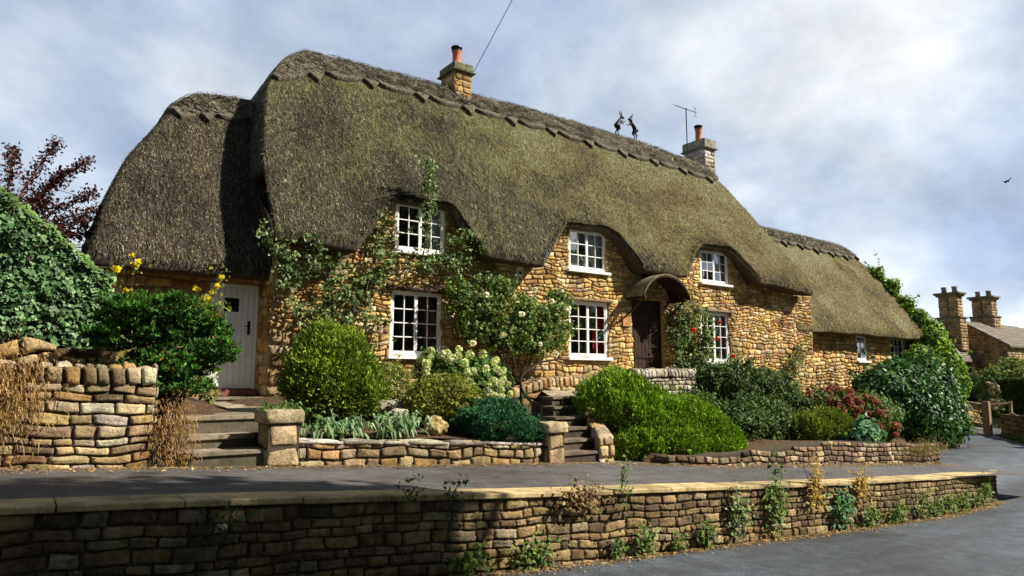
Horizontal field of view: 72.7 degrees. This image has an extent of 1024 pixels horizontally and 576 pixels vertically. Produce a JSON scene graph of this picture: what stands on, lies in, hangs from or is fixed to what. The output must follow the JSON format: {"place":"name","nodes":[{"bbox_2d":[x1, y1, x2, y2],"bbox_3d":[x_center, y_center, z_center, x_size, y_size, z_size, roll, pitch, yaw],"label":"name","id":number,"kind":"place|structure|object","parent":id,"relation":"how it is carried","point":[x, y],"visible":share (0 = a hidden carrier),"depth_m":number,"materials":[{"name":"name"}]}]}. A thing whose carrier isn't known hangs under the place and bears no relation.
{"place":"outdoors","nodes":[
{"label":"outdoors","id":0,"kind":"place"},
{"bbox_2d":[0,460,1023,501],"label":"footway","id":1,"kind":"structure","parent":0,"point":[53,484],"depth_m":7.79,"materials":[{"name":"asphalt"}]},
{"bbox_2d":[254,408,304,466],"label":"gate pier","id":2,"kind":"structure","parent":1,"relation":"on","point":[278,434],"depth_m":8.34,"materials":[{"name":"stone"}]},
{"bbox_2d":[531,421,568,462],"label":"gate pier","id":3,"kind":"structure","parent":1,"relation":"on","point":[552,446],"depth_m":10.68,"materials":[{"name":"stone"}]},
{"bbox_2d":[0,0,1023,327],"label":"sky","id":4,"kind":"structure","parent":0,"point":[893,129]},
{"bbox_2d":[152,395,1001,463],"bbox_3d":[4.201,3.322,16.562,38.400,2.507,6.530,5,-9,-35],"label":"garden soil","id":5,"kind":"structure","parent":0,"point":[212,409],"depth_m":11.05,"materials":[{"name":"brown soil"}]},
{"bbox_2d":[0,134,102,253],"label":"purple tree","id":6,"kind":"object","parent":5,"relation":"on","point":[39,201],"visible":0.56,"depth_m":12.76,"materials":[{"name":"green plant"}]},
{"bbox_2d":[0,186,117,366],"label":"ivy wall","id":7,"kind":"structure","parent":5,"relation":"on","point":[58,284],"depth_m":9.08,"materials":[{"name":"green plant"}]},
{"bbox_2d":[0,360,158,469],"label":"garden wall","id":8,"kind":"structure","parent":5,"relation":"on","point":[109,428],"depth_m":7.26,"materials":[{"name":"stone"}]},
{"bbox_2d":[0,294,74,468],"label":"dry plant","id":9,"kind":"object","parent":8,"relation":"on","point":[9,402],"visible":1,"depth_m":6.86,"materials":[{"name":"brown plant"}]},
{"bbox_2d":[139,389,218,467],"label":"dry plant","id":10,"kind":"object","parent":8,"relation":"attached to","point":[173,435],"visible":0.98,"depth_m":7.69,"materials":[{"name":"brown plant"}]},
{"bbox_2d":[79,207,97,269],"bbox_3d":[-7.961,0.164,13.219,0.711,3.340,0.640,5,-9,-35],"label":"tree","id":11,"kind":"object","parent":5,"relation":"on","point":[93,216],"visible":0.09,"depth_m":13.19,"materials":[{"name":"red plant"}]},
{"bbox_2d":[110,252,151,360],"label":"yellow flower","id":12,"kind":"object","parent":5,"relation":"on","point":[118,268],"visible":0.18,"depth_m":10.14,"materials":[{"name":"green plant"}]},
{"bbox_2d":[75,288,242,424],"bbox_3d":[-4.459,0.816,8.669,1.992,1.722,1.673,5,-9,-35],"label":"leafy shrub","id":13,"kind":"object","parent":5,"relation":"on","point":[141,319],"visible":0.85,"depth_m":8.40,"materials":[{"name":"broad green leaf"},{"name":"bark"}]},
{"bbox_2d":[154,396,264,466],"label":"garden steps","id":14,"kind":"structure","parent":5,"relation":"on","point":[232,443],"depth_m":8.49,"materials":[{"name":"stone"}]},
{"bbox_2d":[192,264,231,406],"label":"yellow flower","id":15,"kind":"object","parent":5,"relation":"on","point":[206,298],"visible":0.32,"depth_m":10.79,"materials":[{"name":"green plant"}]},
{"bbox_2d":[256,397,316,417],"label":"strappy plant","id":16,"kind":"object","parent":5,"relation":"on","point":[278,406],"visible":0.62,"depth_m":8.64,"materials":[{"name":"green plant"}]},
{"bbox_2d":[300,411,355,439],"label":"strappy plant","id":17,"kind":"object","parent":5,"relation":"on","point":[317,427],"visible":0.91,"depth_m":8.99,"materials":[{"name":"green plant"}]},
{"bbox_2d":[272,315,400,423],"bbox_3d":[-2.711,1.267,10.626,1.858,1.715,1.598,5,-9,-35],"label":"conifer bush","id":18,"kind":"object","parent":5,"relation":"on","point":[332,366],"visible":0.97,"depth_m":10.20,"materials":[{"name":"green plant"}]},
{"bbox_2d":[323,409,379,448],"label":"strappy plant","id":19,"kind":"object","parent":5,"relation":"on","point":[354,430],"visible":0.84,"depth_m":9.26,"materials":[{"name":"green plant"}]},
{"bbox_2d":[354,410,411,439],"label":"strappy plant","id":20,"kind":"object","parent":5,"relation":"on","point":[387,419],"visible":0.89,"depth_m":9.55,"materials":[{"name":"green plant"}]},
{"bbox_2d":[371,399,401,415],"bbox_3d":[-1.994,1.920,11.075,0.558,0.305,0.429,5,-9,-35],"label":"garden rock","id":21,"kind":"object","parent":5,"relation":"on","point":[388,405],"visible":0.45,"depth_m":10.92,"materials":[{"name":"stone"}]},
{"bbox_2d":[381,416,406,431],"bbox_3d":[-1.664,1.955,10.002,0.442,0.240,0.345,5,-9,-35],"label":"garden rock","id":22,"kind":"object","parent":5,"relation":"on","point":[394,424],"visible":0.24,"depth_m":9.91,"materials":[{"name":"stone"}]},
{"bbox_2d":[378,355,414,406],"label":"variegated shrub","id":23,"kind":"object","parent":5,"relation":"on","point":[394,370],"visible":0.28,"depth_m":11.54,"materials":[{"name":"green plant"}]},
{"bbox_2d":[387,408,407,417],"bbox_3d":[-1.703,1.895,10.437,0.280,0.190,0.319,-2,-8,16],"label":"garden rock","id":24,"kind":"object","parent":5,"relation":"on","point":[397,411],"visible":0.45,"depth_m":10.33,"materials":[{"name":"stone"}]},
{"bbox_2d":[373,408,433,438],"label":"strappy plant","id":25,"kind":"object","parent":5,"relation":"on","point":[411,419],"visible":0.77,"depth_m":9.86,"materials":[{"name":"green plant"}]},
{"bbox_2d":[298,438,542,465],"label":"garden wall","id":26,"kind":"structure","parent":5,"relation":"on","point":[349,451],"depth_m":9.40,"materials":[{"name":"stone"}]},
{"bbox_2d":[423,415,448,435],"bbox_3d":[-1.144,2.041,10.297,0.296,0.333,0.392,-6,-10,40],"label":"garden rock","id":27,"kind":"object","parent":5,"relation":"on","point":[439,427],"visible":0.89,"depth_m":10.21,"materials":[{"name":"stone"}]},
{"bbox_2d":[395,369,493,427],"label":"golden shrub","id":28,"kind":"object","parent":5,"relation":"on","point":[443,407],"visible":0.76,"depth_m":10.82,"materials":[{"name":"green plant"}]},
{"bbox_2d":[408,345,513,402],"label":"white hydrangea","id":29,"kind":"object","parent":5,"relation":"on","point":[470,369],"visible":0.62,"depth_m":12.54,"materials":[{"name":"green plant"}]},
{"bbox_2d":[473,420,492,435],"bbox_3d":[-0.472,2.168,10.716,0.361,0.338,0.290,5,-9,-35],"label":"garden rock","id":30,"kind":"object","parent":5,"relation":"on","point":[485,429],"visible":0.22,"depth_m":10.62,"materials":[{"name":"stone"}]},
{"bbox_2d":[476,355,514,398],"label":"dark shrub","id":31,"kind":"object","parent":5,"relation":"on","point":[507,375],"visible":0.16,"depth_m":13.42,"materials":[{"name":"green plant"}]},
{"bbox_2d":[449,389,546,447],"bbox_3d":[-0.125,2.087,10.958,1.735,1.008,1.439,1,-7,-9],"label":"creeping juniper","id":32,"kind":"object","parent":5,"relation":"on","point":[510,416],"visible":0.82,"depth_m":10.57,"materials":[{"name":"green plant"}]},
{"bbox_2d":[0,470,997,575],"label":"retaining wall","id":33,"kind":"structure","parent":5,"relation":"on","point":[353,533],"depth_m":6.20,"materials":[{"name":"stone"}]},
{"bbox_2d":[177,499,282,549],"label":"wall weed","id":34,"kind":"object","parent":33,"relation":"attached to","point":[225,531],"depth_m":5.32,"materials":[{"name":"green plant"}]},
{"bbox_2d":[394,468,427,512],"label":"wall weed","id":35,"kind":"object","parent":33,"relation":"attached to","point":[410,492],"depth_m":6.24,"materials":[{"name":"green plant"}]},
{"bbox_2d":[441,452,470,538],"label":"wall weed","id":36,"kind":"object","parent":33,"relation":"attached to","point":[453,497],"depth_m":6.47,"materials":[{"name":"green plant"}]},
{"bbox_2d":[549,472,610,520],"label":"wall weed","id":37,"kind":"object","parent":33,"relation":"attached to","point":[585,499],"depth_m":7.34,"materials":[{"name":"brown plant"}]},
{"bbox_2d":[615,437,635,518],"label":"wall weed","id":38,"kind":"object","parent":33,"relation":"attached to","point":[622,479],"depth_m":7.74,"materials":[{"name":"green plant"}]},
{"bbox_2d":[725,462,756,543],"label":"wall weed","id":39,"kind":"object","parent":33,"relation":"attached to","point":[739,511],"depth_m":8.86,"materials":[{"name":"green plant"}]},
{"bbox_2d":[763,435,793,538],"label":"wall weed","id":40,"kind":"object","parent":33,"relation":"attached to","point":[775,505],"depth_m":9.35,"materials":[{"name":"green plant"}]},
{"bbox_2d":[802,449,828,511],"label":"wall weed","id":41,"kind":"object","parent":33,"relation":"attached to","point":[815,481],"depth_m":9.93,"materials":[{"name":"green plant"}]},
{"bbox_2d":[847,460,874,511],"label":"wall weed","id":42,"kind":"object","parent":33,"relation":"attached to","point":[860,483],"depth_m":10.68,"materials":[{"name":"yellow plant"}]},
{"bbox_2d":[80,45,924,440],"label":"thatched cottage","id":43,"kind":"structure","parent":5,"relation":"on","point":[624,239],"depth_m":17.72,"materials":[{"name":"plant"}]},
{"bbox_2d":[207,283,258,388],"bbox_3d":[-5.579,0.963,13.878,0.930,2.080,0.124,5,-9,-35],"label":"door","id":44,"kind":"structure","parent":43,"relation":"in","point":[238,374],"depth_m":13.98,"materials":[{"name":"paint"}]},
{"bbox_2d":[252,153,517,343],"bbox_3d":[-2.363,-0.295,14.933,6.436,5.602,0.992,5,-9,-35],"label":"climbing rose","id":45,"kind":"object","parent":43,"relation":"attached to","point":[427,185],"visible":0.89,"depth_m":14.59,"materials":[{"name":"green plant"}]},
{"bbox_2d":[386,290,440,358],"bbox_3d":[-2.169,0.841,15.609,1.460,1.515,0.348,5,-9,-35],"label":"window","id":46,"kind":"structure","parent":43,"relation":"in","point":[431,337],"depth_m":15.77,"materials":[{"name":"white paint"}]},
{"bbox_2d":[392,204,449,258],"bbox_3d":[-2.112,-1.316,15.929,1.440,1.195,0.348,5,-9,-35],"label":"window","id":47,"kind":"structure","parent":43,"relation":"in","point":[437,233],"depth_m":15.93,"materials":[{"name":"white paint"}]},
{"bbox_2d":[474,0,511,70],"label":"overhead cable","id":48,"kind":"object","parent":43,"relation":"attached to","point":[493,34],"visible":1,"depth_m":19.31,"materials":[{"name":"black metal"}]},
{"bbox_2d":[441,273,580,385],"bbox_3d":[0.058,1.044,16.434,3.705,2.729,1.124,5,-9,-35],"label":"white rose","id":49,"kind":"object","parent":43,"relation":"attached to","point":[526,313],"visible":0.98,"depth_m":16.24,"materials":[{"name":"green plant"}]},
{"bbox_2d":[567,230,610,275],"bbox_3d":[2.009,-0.965,18.844,1.520,1.185,0.348,5,-9,-35],"label":"window","id":50,"kind":"structure","parent":43,"relation":"in","point":[589,263],"depth_m":18.85,"materials":[{"name":"white paint"}]},
{"bbox_2d":[566,300,613,360],"bbox_3d":[2.009,1.148,18.571,1.560,1.565,0.348,5,-9,-35],"label":"window","id":51,"kind":"structure","parent":43,"relation":"in","point":[592,321],"depth_m":18.71,"materials":[{"name":"white paint"}]},
{"bbox_2d":[614,110,625,134],"bbox_3d":[3.771,-5.765,24.373,0.521,0.944,0.225,5,-9,-35],"label":"hare finial","id":52,"kind":"object","parent":43,"relation":"on","point":[617,124],"visible":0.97,"depth_m":24.29,"materials":[{"name":"black metal"}]},
{"bbox_2d":[627,114,637,138],"bbox_3d":[4.291,-5.726,24.742,0.521,0.948,0.224,5,-9,-35],"label":"hare finial","id":53,"kind":"object","parent":43,"relation":"on","point":[634,128],"visible":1,"depth_m":24.71,"materials":[{"name":"black metal"}]},
{"bbox_2d":[631,300,661,368],"bbox_3d":[3.802,1.390,19.922,1.270,2.060,0.141,5,-9,-35],"label":"door","id":54,"kind":"structure","parent":43,"relation":"in","point":[646,318],"depth_m":19.97,"materials":[{"name":"brown wood"}]},
{"bbox_2d":[672,104,695,158],"bbox_3d":[6.595,-5.901,26.439,0.861,2.349,0.514,-3,-8,20],"label":"tv aerial","id":55,"kind":"object","parent":43,"relation":"attached to","point":[686,109],"visible":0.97,"depth_m":26.46,"materials":[{"name":"black metal"}]},
{"bbox_2d":[664,296,735,368],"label":"red rose","id":56,"kind":"object","parent":43,"relation":"attached to","point":[694,361],"visible":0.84,"depth_m":20.35,"materials":[{"name":"green plant"}]},
{"bbox_2d":[700,311,729,363],"bbox_3d":[6.256,1.560,21.570,1.530,1.615,0.348,5,-9,-35],"label":"window","id":57,"kind":"structure","parent":43,"relation":"in","point":[718,352],"depth_m":21.71,"materials":[{"name":"white paint"}]},
{"bbox_2d":[699,250,732,287],"bbox_3d":[6.326,-0.606,21.899,1.520,1.115,0.348,5,-9,-35],"label":"window","id":58,"kind":"structure","parent":43,"relation":"in","point":[715,266],"depth_m":21.90,"materials":[{"name":"white paint"}]},
{"bbox_2d":[731,334,811,390],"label":"wall creeper","id":59,"kind":"object","parent":43,"relation":"attached to","point":[794,359],"depth_m":23.44,"materials":[{"name":"green plant"}]},
{"bbox_2d":[856,336,871,362],"bbox_3d":[13.785,2.403,27.401,0.930,1.075,0.205,5,-9,-35],"label":"window","id":60,"kind":"structure","parent":43,"relation":"in","point":[860,345],"depth_m":27.46,"materials":[{"name":"white paint"}]},
{"bbox_2d":[890,339,903,362],"bbox_3d":[16.044,2.620,29.084,1.380,1.075,0.348,5,-9,-35],"label":"window","id":61,"kind":"structure","parent":43,"relation":"in","point":[894,343],"depth_m":29.20,"materials":[{"name":"green paint"}]},
{"bbox_2d":[864,251,973,404],"bbox_3d":[17.662,2.031,29.868,3.679,7.740,3.959,0,-7,2],"label":"roof vine","id":62,"kind":"object","parent":43,"relation":"attached to","point":[935,336],"visible":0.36,"depth_m":29.37,"materials":[{"name":"green plant"}]},
{"bbox_2d":[511,375,610,403],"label":"raking wall","id":63,"kind":"structure","parent":5,"relation":"on","point":[536,387],"depth_m":14.60,"materials":[{"name":"stone"}]},
{"bbox_2d":[524,379,624,461],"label":"garden steps","id":64,"kind":"structure","parent":5,"relation":"on","point":[578,441],"depth_m":12.17,"materials":[{"name":"stone"}]},
{"bbox_2d":[519,358,558,419],"bbox_3d":[0.587,2.208,14.940,0.533,1.523,4.952,-1,-7,7],"label":"handrail","id":65,"kind":"object","parent":64,"relation":"on","point":[521,390],"visible":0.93,"depth_m":13.46,"materials":[{"name":"black metal"}]},
{"bbox_2d":[583,405,614,461],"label":"stair side wall","id":66,"kind":"structure","parent":5,"relation":"on","point":[602,436],"depth_m":11.50,"materials":[{"name":"stone"}]},
{"bbox_2d":[570,362,749,460],"bbox_3d":[2.843,2.459,13.381,3.861,2.054,2.452,5,-9,-35],"label":"round bush","id":67,"kind":"object","parent":5,"relation":"on","point":[706,426],"visible":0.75,"depth_m":12.52,"materials":[{"name":"green plant"}]},
{"bbox_2d":[627,368,717,393],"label":"parapet wall","id":68,"kind":"structure","parent":5,"relation":"on","point":[676,378],"depth_m":17.68,"materials":[{"name":"stone"}]},
{"bbox_2d":[679,352,822,440],"bbox_3d":[5.738,2.673,16.435,4.815,2.367,2.789,5,-9,-35],"label":"bay shrub","id":69,"kind":"object","parent":5,"relation":"on","point":[746,404],"visible":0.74,"depth_m":16.23,"materials":[{"name":"green plant"}]},
{"bbox_2d":[654,440,940,465],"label":"garden wall","id":70,"kind":"structure","parent":5,"relation":"on","point":[841,452],"depth_m":13.79,"materials":[{"name":"stone"}]},
{"bbox_2d":[883,433,960,462],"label":"dry plant","id":71,"kind":"object","parent":70,"relation":"on","point":[925,447],"visible":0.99,"depth_m":15.92,"materials":[{"name":"brown plant"}]},
{"bbox_2d":[786,401,858,440],"bbox_3d":[6.994,3.189,15.770,2.158,1.196,1.332,5,-9,-35],"label":"golden conifer","id":72,"kind":"object","parent":5,"relation":"on","point":[829,424],"visible":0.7,"depth_m":15.36,"materials":[{"name":"green plant"}]},
{"bbox_2d":[804,375,903,442],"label":"red hydrangea","id":73,"kind":"object","parent":5,"relation":"on","point":[859,404],"visible":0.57,"depth_m":16.98,"materials":[{"name":"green plant"}]},
{"bbox_2d":[838,412,887,441],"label":"broad leaf plant","id":74,"kind":"object","parent":5,"relation":"on","point":[868,431],"visible":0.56,"depth_m":15.43,"materials":[{"name":"green plant"}]},
{"bbox_2d":[856,389,908,438],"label":"grey shrub","id":75,"kind":"object","parent":5,"relation":"on","point":[898,416],"visible":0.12,"depth_m":18.74,"materials":[{"name":"green plant"}]},
{"bbox_2d":[827,346,978,448],"bbox_3d":[13.006,3.914,23.096,5.925,4.096,3.096,5,-9,-35],"label":"fig bush","id":76,"kind":"object","parent":5,"relation":"on","point":[925,391],"visible":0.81,"depth_m":22.27,"materials":[{"name":"green plant"}]},
{"bbox_2d":[933,286,981,392],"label":"cottage","id":77,"kind":"structure","parent":5,"relation":"on","point":[952,317],"depth_m":45.75,"materials":[{"name":"stone"}]},
{"bbox_2d":[962,400,980,422],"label":"field grass","id":78,"kind":"structure","parent":5,"relation":"on","point":[974,406],"depth_m":35.10,"materials":[{"name":"plant"}]},
{"bbox_2d":[965,371,993,402],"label":"dark bush","id":79,"kind":"object","parent":5,"relation":"on","point":[975,380],"visible":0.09,"depth_m":37.72,"materials":[{"name":"green plant"}]},
{"bbox_2d":[972,380,1007,418],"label":"pink flower bush","id":80,"kind":"object","parent":5,"relation":"on","point":[993,389],"visible":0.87,"depth_m":30.73,"materials":[{"name":"green plant"}]},
{"bbox_2d":[966,291,1023,376],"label":"cottage","id":81,"kind":"structure","parent":5,"relation":"on","point":[992,340],"depth_m":46.87,"materials":[{"name":"stone"}]},
{"bbox_2d":[981,401,1012,434],"bbox_3d":[19.197,5.244,27.519,1.236,1.520,0.319,1,-7,-8],"label":"gate post","id":82,"kind":"object","parent":5,"relation":"on","point":[986,417],"visible":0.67,"depth_m":27.41,"materials":[{"name":"brown wood"}]},
{"bbox_2d":[964,401,982,430],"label":"field gate","id":83,"kind":"structure","parent":82,"relation":"attached to","point":[974,411],"depth_m":28.40,"materials":[{"name":"brown wood"}]},
{"bbox_2d":[972,353,1023,385],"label":"pale bush","id":84,"kind":"object","parent":5,"relation":"on","point":[1012,365],"visible":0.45,"depth_m":37.85,"materials":[{"name":"green plant"}]},
{"bbox_2d":[979,376,1023,414],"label":"clipped hedge","id":85,"kind":"object","parent":5,"relation":"on","point":[1011,389],"visible":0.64,"depth_m":34.39,"materials":[{"name":"green plant"}]},
{"bbox_2d":[1000,413,1023,435],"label":"boundary wall","id":86,"kind":"structure","parent":5,"relation":"on","point":[1011,423],"depth_m":26.41,"materials":[{"name":"stone"}]},
{"bbox_2d":[470,427,1023,575],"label":"road","id":87,"kind":"structure","parent":0,"point":[986,542],"depth_m":8.79,"materials":[{"name":"grey asphalt"}]},
{"bbox_2d":[442,536,504,575],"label":"wall weed","id":88,"kind":"object","parent":87,"relation":"on","point":[474,563],"depth_m":6.50,"materials":[{"name":"green plant"}]},
{"bbox_2d":[0,462,1008,575],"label":"fallen leaves","id":89,"kind":"object","parent":87,"relation":"on","point":[766,541],"visible":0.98,"depth_m":8.91,"materials":[{"name":"brown plant"}]},
{"bbox_2d":[504,531,570,571],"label":"wall weed","id":90,"kind":"object","parent":87,"relation":"on","point":[535,552],"depth_m":6.95,"materials":[{"name":"green plant"}]},
{"bbox_2d":[609,529,628,561],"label":"wall weed","id":91,"kind":"object","parent":87,"relation":"on","point":[617,547],"depth_m":7.57,"materials":[{"name":"green plant"}]},
{"bbox_2d":[627,517,662,558],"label":"wall weed","id":92,"kind":"object","parent":87,"relation":"on","point":[642,542],"depth_m":7.83,"materials":[{"name":"green plant"}]},
{"bbox_2d":[670,530,688,553],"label":"wall weed","id":93,"kind":"object","parent":87,"relation":"on","point":[676,541],"depth_m":8.12,"materials":[{"name":"green plant"}]},
{"bbox_2d":[692,511,720,549],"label":"wall weed","id":94,"kind":"object","parent":87,"relation":"on","point":[707,537],"depth_m":8.43,"materials":[{"name":"green plant"}]},
{"bbox_2d":[828,483,856,530],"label":"wall weed","id":95,"kind":"object","parent":87,"relation":"on","point":[846,510],"depth_m":10.30,"materials":[{"name":"green plant"}]},
{"bbox_2d":[861,506,884,527],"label":"wall weed","id":96,"kind":"object","parent":87,"relation":"on","point":[872,517],"depth_m":10.75,"materials":[{"name":"green plant"}]},
{"bbox_2d":[882,495,920,524],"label":"wall weed","id":97,"kind":"object","parent":87,"relation":"on","point":[901,511],"depth_m":11.32,"materials":[{"name":"green plant"}]},
{"bbox_2d":[914,481,933,519],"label":"wall weed","id":98,"kind":"object","parent":87,"relation":"on","point":[928,513],"depth_m":11.94,"materials":[{"name":"green plant"}]},
{"bbox_2d":[928,490,951,516],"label":"wall weed","id":99,"kind":"object","parent":87,"relation":"on","point":[939,503],"depth_m":12.29,"materials":[{"name":"green plant"}]},
{"bbox_2d":[943,493,962,514],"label":"wall weed","id":100,"kind":"object","parent":87,"relation":"on","point":[951,505],"depth_m":12.72,"materials":[{"name":"green plant"}]},
{"bbox_2d":[958,489,973,511],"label":"wall weed","id":101,"kind":"object","parent":87,"relation":"on","point":[966,504],"depth_m":13.19,"materials":[{"name":"green plant"}]},
{"bbox_2d":[974,488,982,508],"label":"wall weed","id":102,"kind":"object","parent":87,"relation":"on","point":[978,498],"depth_m":13.65,"materials":[{"name":"green plant"}]},
{"bbox_2d":[979,462,997,505],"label":"wall weed","id":103,"kind":"object","parent":87,"relation":"on","point":[987,493],"depth_m":14.06,"materials":[{"name":"green plant"}]},
{"bbox_2d":[996,434,1022,441],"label":"verge","id":104,"kind":"structure","parent":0,"point":[1002,435],"depth_m":26.46,"materials":[{"name":"green plant"}]},
{"bbox_2d":[1002,432,1023,443],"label":"verge plants","id":105,"kind":"object","parent":104,"relation":"on","point":[1019,436],"visible":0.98,"depth_m":25.14,"materials":[{"name":"green plant"}]}
]}

